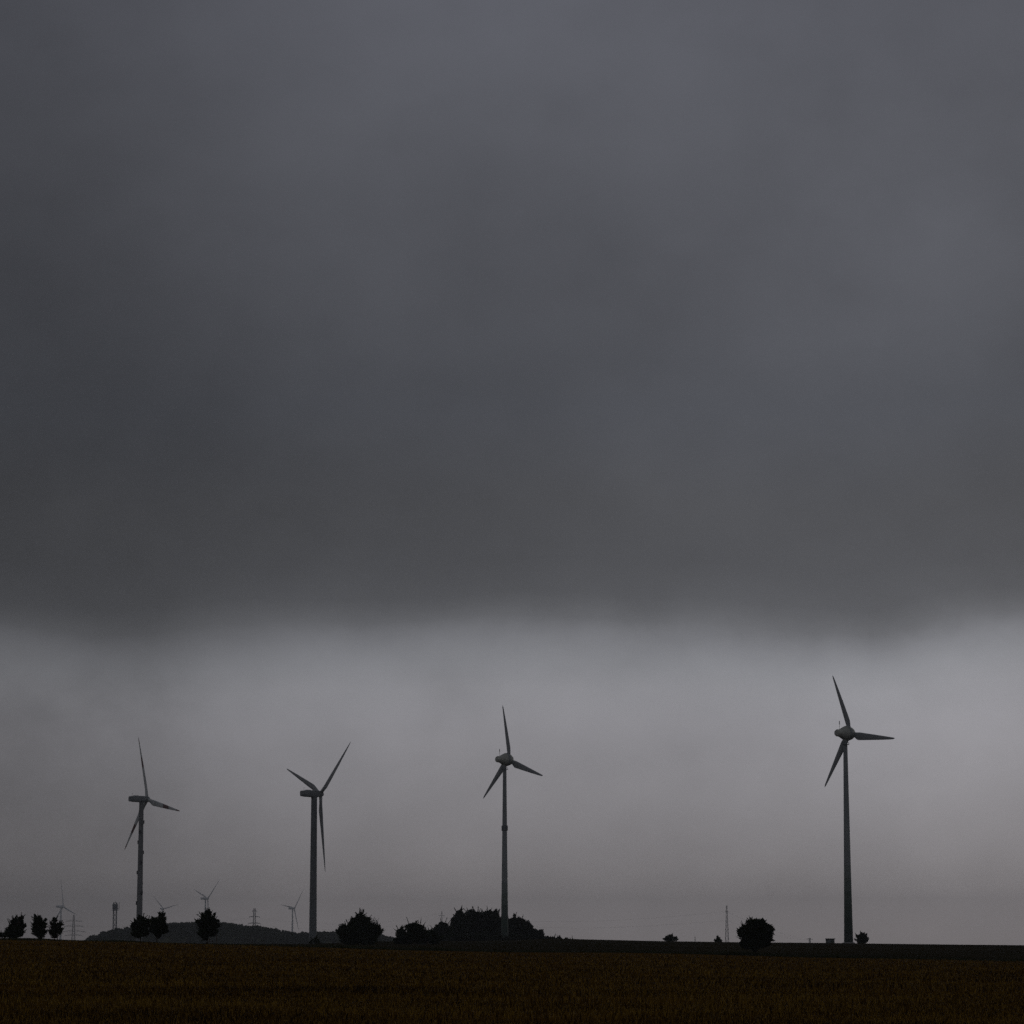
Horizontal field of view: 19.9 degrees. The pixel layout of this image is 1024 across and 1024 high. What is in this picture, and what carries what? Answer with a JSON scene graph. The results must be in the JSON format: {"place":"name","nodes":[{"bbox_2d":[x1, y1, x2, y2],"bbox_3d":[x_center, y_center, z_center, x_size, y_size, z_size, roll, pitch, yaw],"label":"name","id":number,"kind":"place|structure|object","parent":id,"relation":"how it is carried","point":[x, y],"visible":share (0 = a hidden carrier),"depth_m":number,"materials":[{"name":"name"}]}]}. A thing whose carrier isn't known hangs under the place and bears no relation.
{"place":"outdoors","nodes":[
{"label":"outdoors","id":0,"kind":"place"},
{"bbox_2d":[96,929,331,943],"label":"hill","id":1,"kind":"structure","parent":0,"point":[167,940],"depth_m":2799.59,"materials":[{"name":"plant"}]},
{"bbox_2d":[85,921,394,943],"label":"wood","id":2,"kind":"object","parent":1,"relation":"on","point":[275,935],"visible":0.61,"depth_m":2830.38,"materials":[{"name":"green plant"}]},
{"bbox_2d":[0,938,1023,1023],"bbox_3d":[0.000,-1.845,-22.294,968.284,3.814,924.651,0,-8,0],"label":"field","id":3,"kind":"structure","parent":0,"point":[40,988],"depth_m":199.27,"materials":[{"name":"brown plant"}]},
{"bbox_2d":[0,0,1023,944],"label":"sky","id":4,"kind":"structure","parent":0,"point":[632,380],"materials":[{"name":"grey"}]},
{"bbox_2d":[38,938,1023,961],"bbox_3d":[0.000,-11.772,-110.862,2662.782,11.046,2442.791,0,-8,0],"label":"meadow","id":5,"kind":"structure","parent":0,"point":[1003,952],"depth_m":592.08,"materials":[{"name":"green plant"}]},
{"bbox_2d":[2,912,26,937],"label":"young tree","id":6,"kind":"object","parent":5,"relation":"on","point":[15,928],"visible":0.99,"depth_m":407.58,"materials":[{"name":"green plant"}]},
{"bbox_2d":[30,913,47,938],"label":"young tree","id":7,"kind":"object","parent":5,"relation":"on","point":[39,925],"visible":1,"depth_m":407.34,"materials":[{"name":"green plant"}]},
{"bbox_2d":[47,915,64,939],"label":"young tree","id":8,"kind":"object","parent":5,"relation":"on","point":[55,929],"visible":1,"depth_m":407.69,"materials":[{"name":"green plant"}]},
{"bbox_2d":[130,913,149,940],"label":"young tree","id":9,"kind":"object","parent":5,"relation":"on","point":[139,925],"visible":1,"depth_m":403.11,"materials":[{"name":"green plant"}]},
{"bbox_2d":[148,911,168,941],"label":"young tree","id":10,"kind":"object","parent":5,"relation":"on","point":[158,926],"visible":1,"depth_m":403.25,"materials":[{"name":"green plant"}]},
{"bbox_2d":[194,907,222,943],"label":"young tree","id":11,"kind":"object","parent":5,"relation":"on","point":[208,924],"visible":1,"depth_m":401.63,"materials":[{"name":"green plant"}]},
{"bbox_2d":[309,935,321,943],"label":"skyline bush","id":12,"kind":"object","parent":5,"relation":"on","point":[315,940],"visible":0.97,"depth_m":751.60,"materials":[{"name":"green plant"}]},
{"bbox_2d":[335,908,385,944],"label":"bush","id":13,"kind":"object","parent":5,"relation":"on","point":[361,928],"visible":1,"depth_m":592.99,"materials":[{"name":"green plant"}]},
{"bbox_2d":[393,917,446,943],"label":"bush","id":14,"kind":"object","parent":5,"relation":"on","point":[415,933],"visible":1,"depth_m":632.49,"materials":[{"name":"green plant"}]},
{"bbox_2d":[431,918,455,940],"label":"copse tree","id":15,"kind":"object","parent":5,"relation":"on","point":[442,928],"visible":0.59,"depth_m":1065.59,"materials":[{"name":"green plant"}]},
{"bbox_2d":[449,907,474,935],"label":"copse tree","id":16,"kind":"object","parent":5,"relation":"on","point":[460,918],"visible":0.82,"depth_m":1076.97,"materials":[{"name":"green plant"}]},
{"bbox_2d":[463,906,483,933],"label":"copse tree","id":17,"kind":"object","parent":5,"relation":"on","point":[474,915],"visible":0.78,"depth_m":1086.06,"materials":[{"name":"green plant"}]},
{"bbox_2d":[478,908,499,934],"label":"copse tree","id":18,"kind":"object","parent":5,"relation":"on","point":[488,922],"visible":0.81,"depth_m":1081.29,"materials":[{"name":"green plant"}]},
{"bbox_2d":[493,916,508,933],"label":"copse tree","id":19,"kind":"object","parent":5,"relation":"on","point":[497,923],"visible":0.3,"depth_m":1074.53,"materials":[{"name":"green plant"}]},
{"bbox_2d":[483,705,542,936],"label":"wind turbine","id":20,"kind":"object","parent":5,"relation":"on","point":[504,760],"visible":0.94,"depth_m":1043.89,"materials":[{"name":"metal"}]},
{"bbox_2d":[508,912,525,934],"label":"copse tree","id":21,"kind":"object","parent":5,"relation":"on","point":[514,922],"visible":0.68,"depth_m":1073.01,"materials":[{"name":"green plant"}]},
{"bbox_2d":[508,929,544,939],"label":"undergrowth shrub","id":22,"kind":"object","parent":5,"relation":"on","point":[530,937],"visible":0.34,"depth_m":1060.54,"materials":[{"name":"green plant"}]},
{"bbox_2d":[519,919,540,934],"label":"copse tree","id":23,"kind":"object","parent":5,"relation":"on","point":[528,928],"visible":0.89,"depth_m":1069.26,"materials":[{"name":"green plant"}]},
{"bbox_2d":[545,934,572,938],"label":"shrub","id":24,"kind":"object","parent":5,"relation":"on","point":[552,937],"visible":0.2,"depth_m":989.43,"materials":[{"name":"green plant"}]},
{"bbox_2d":[662,933,677,940],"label":"skyline bush","id":25,"kind":"object","parent":5,"relation":"on","point":[669,937],"visible":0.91,"depth_m":890.27,"materials":[{"name":"green plant"}]},
{"bbox_2d":[713,936,722,941],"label":"skyline bush","id":26,"kind":"object","parent":5,"relation":"on","point":[717,939],"visible":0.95,"depth_m":890.03,"materials":[{"name":"green plant"}]},
{"bbox_2d":[736,917,774,952],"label":"lone tree","id":27,"kind":"object","parent":5,"relation":"on","point":[755,935],"visible":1,"depth_m":430.75,"materials":[{"name":"green plant"}]},
{"bbox_2d":[825,938,834,942],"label":"transformer hut","id":28,"kind":"object","parent":5,"relation":"on","point":[830,940],"visible":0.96,"depth_m":869.38,"materials":[{"name":"concrete"}]},
{"bbox_2d":[825,675,894,942],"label":"wind turbine","id":29,"kind":"object","parent":5,"relation":"on","point":[846,733],"visible":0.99,"depth_m":901.11,"materials":[{"name":"metal"}]},
{"bbox_2d":[854,930,868,942],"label":"skyline bush","id":30,"kind":"object","parent":5,"relation":"on","point":[861,937],"visible":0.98,"depth_m":884.75,"materials":[{"name":"green plant"}]},
{"bbox_3d":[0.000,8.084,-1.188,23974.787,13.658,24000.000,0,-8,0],"label":"ground","id":31,"kind":"structure","parent":0,"visible":0},
{"bbox_2d":[56,884,76,939],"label":"wind turbine","id":32,"kind":"object","parent":31,"relation":"on","point":[61,907],"visible":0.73,"depth_m":6933.27,"materials":[{"name":"white paint"}]},
{"bbox_2d":[63,915,83,939],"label":"power pylon","id":33,"kind":"object","parent":31,"relation":"on","point":[74,935],"visible":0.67,"depth_m":4651.64,"materials":[{"name":"metal"}]},
{"bbox_2d":[112,901,117,928],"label":"telecom mast","id":34,"kind":"object","parent":31,"relation":"on","point":[114,907],"visible":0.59,"depth_m":4160.19,"materials":[{"name":"metal"}]},
{"bbox_2d":[125,738,178,940],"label":"wind turbine","id":35,"kind":"object","parent":31,"relation":"on","point":[143,800],"visible":0.87,"depth_m":1609.48,"materials":[{"name":"metal"}]},
{"bbox_2d":[153,896,177,913],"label":"wind turbine","id":36,"kind":"object","parent":31,"relation":"on","point":[162,908],"visible":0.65,"depth_m":10404.81,"materials":[{"name":"white paint"}]},
{"bbox_2d":[195,881,218,911],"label":"wind turbine","id":37,"kind":"object","parent":31,"relation":"on","point":[205,898],"visible":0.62,"depth_m":7333.76,"materials":[{"name":"white paint"}]},
{"bbox_2d":[248,908,260,925],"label":"power pylon","id":38,"kind":"object","parent":31,"relation":"on","point":[253,923],"visible":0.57,"depth_m":4456.05,"materials":[{"name":"metal"}]},
{"bbox_2d":[284,893,301,931],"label":"wind turbine","id":39,"kind":"object","parent":31,"relation":"on","point":[290,907],"visible":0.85,"depth_m":8516.51,"materials":[{"name":"white paint"}]},
{"bbox_2d":[287,743,349,943],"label":"wind turbine","id":40,"kind":"object","parent":31,"relation":"on","point":[314,793],"visible":0.88,"depth_m":1479.71,"materials":[{"name":"metal"}]},
{"bbox_2d":[725,905,728,941],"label":"lattice mast","id":41,"kind":"object","parent":31,"relation":"on","point":[726,927],"visible":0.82,"depth_m":3366.59,"materials":[{"name":"metal"}]}
]}

